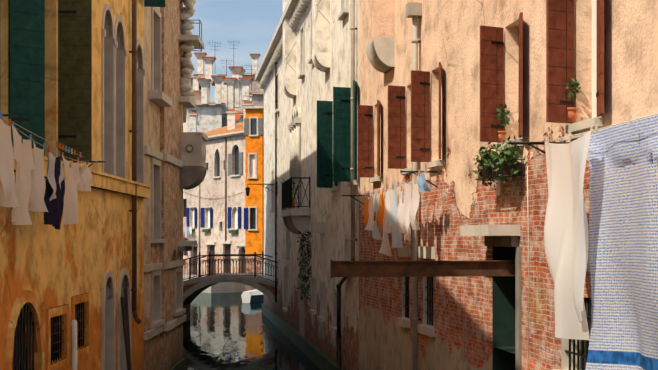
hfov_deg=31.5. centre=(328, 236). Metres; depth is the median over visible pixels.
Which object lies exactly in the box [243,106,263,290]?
orange house
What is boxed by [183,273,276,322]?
bridge
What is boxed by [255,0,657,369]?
house
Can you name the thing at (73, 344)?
white mooring pole
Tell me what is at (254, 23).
sky
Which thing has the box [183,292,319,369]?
canal water
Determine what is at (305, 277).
ivy
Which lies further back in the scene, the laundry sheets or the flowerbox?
the flowerbox
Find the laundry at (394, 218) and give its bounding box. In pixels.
[341,165,437,256]
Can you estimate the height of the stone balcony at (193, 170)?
4.040 m
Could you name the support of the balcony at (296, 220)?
attached to the house at (481, 61)
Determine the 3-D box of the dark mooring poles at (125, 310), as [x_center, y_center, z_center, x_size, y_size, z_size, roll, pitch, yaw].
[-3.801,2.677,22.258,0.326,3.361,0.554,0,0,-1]
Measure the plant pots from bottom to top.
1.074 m
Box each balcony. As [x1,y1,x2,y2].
[178,96,207,251]
[280,177,310,233]
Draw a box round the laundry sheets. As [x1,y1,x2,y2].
[508,113,657,369]
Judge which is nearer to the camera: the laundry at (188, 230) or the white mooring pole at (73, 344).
the white mooring pole at (73, 344)
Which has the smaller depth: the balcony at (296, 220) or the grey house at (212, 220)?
the balcony at (296, 220)
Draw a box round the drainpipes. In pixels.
[129,0,421,369]
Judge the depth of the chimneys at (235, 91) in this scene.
103.28 m
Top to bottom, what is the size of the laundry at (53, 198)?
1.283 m
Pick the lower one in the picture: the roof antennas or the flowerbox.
the flowerbox
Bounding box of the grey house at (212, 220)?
[183,101,253,292]
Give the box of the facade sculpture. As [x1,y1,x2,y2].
[178,0,204,96]
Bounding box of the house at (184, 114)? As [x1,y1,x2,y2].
[183,52,190,240]
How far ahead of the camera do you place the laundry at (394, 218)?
20.05 m
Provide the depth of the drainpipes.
23.44 m
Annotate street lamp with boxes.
[245,184,274,195]
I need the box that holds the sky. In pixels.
[183,0,282,101]
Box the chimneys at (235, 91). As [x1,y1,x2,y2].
[183,52,263,132]
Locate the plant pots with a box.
[282,78,580,208]
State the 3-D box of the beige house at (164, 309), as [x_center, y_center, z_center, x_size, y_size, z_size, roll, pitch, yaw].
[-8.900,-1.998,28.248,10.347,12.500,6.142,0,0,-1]
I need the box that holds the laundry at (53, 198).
[0,111,104,229]
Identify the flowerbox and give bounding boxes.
[473,136,524,189]
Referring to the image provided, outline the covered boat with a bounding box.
[241,289,263,302]
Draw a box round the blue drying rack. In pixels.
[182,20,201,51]
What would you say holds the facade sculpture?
on the stone balcony at (193, 170)
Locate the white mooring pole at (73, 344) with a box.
[71,320,76,369]
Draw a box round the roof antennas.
[208,40,255,89]
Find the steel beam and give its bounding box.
[330,260,514,277]
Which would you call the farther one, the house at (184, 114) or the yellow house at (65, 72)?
the house at (184, 114)
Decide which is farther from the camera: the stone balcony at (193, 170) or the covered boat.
the covered boat
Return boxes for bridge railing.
[183,251,277,282]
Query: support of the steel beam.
attached to the house at (481, 61)
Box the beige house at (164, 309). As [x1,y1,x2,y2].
[144,0,185,369]
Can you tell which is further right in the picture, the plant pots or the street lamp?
the plant pots
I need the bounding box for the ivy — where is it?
[297,229,311,305]
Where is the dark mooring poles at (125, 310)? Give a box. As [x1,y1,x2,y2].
[120,288,130,369]
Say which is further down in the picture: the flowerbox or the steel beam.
the steel beam
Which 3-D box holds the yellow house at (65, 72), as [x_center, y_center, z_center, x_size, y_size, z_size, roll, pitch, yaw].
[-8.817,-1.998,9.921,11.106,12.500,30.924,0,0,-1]
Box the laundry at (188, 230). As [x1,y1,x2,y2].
[183,226,191,236]
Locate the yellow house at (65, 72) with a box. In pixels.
[0,0,164,369]

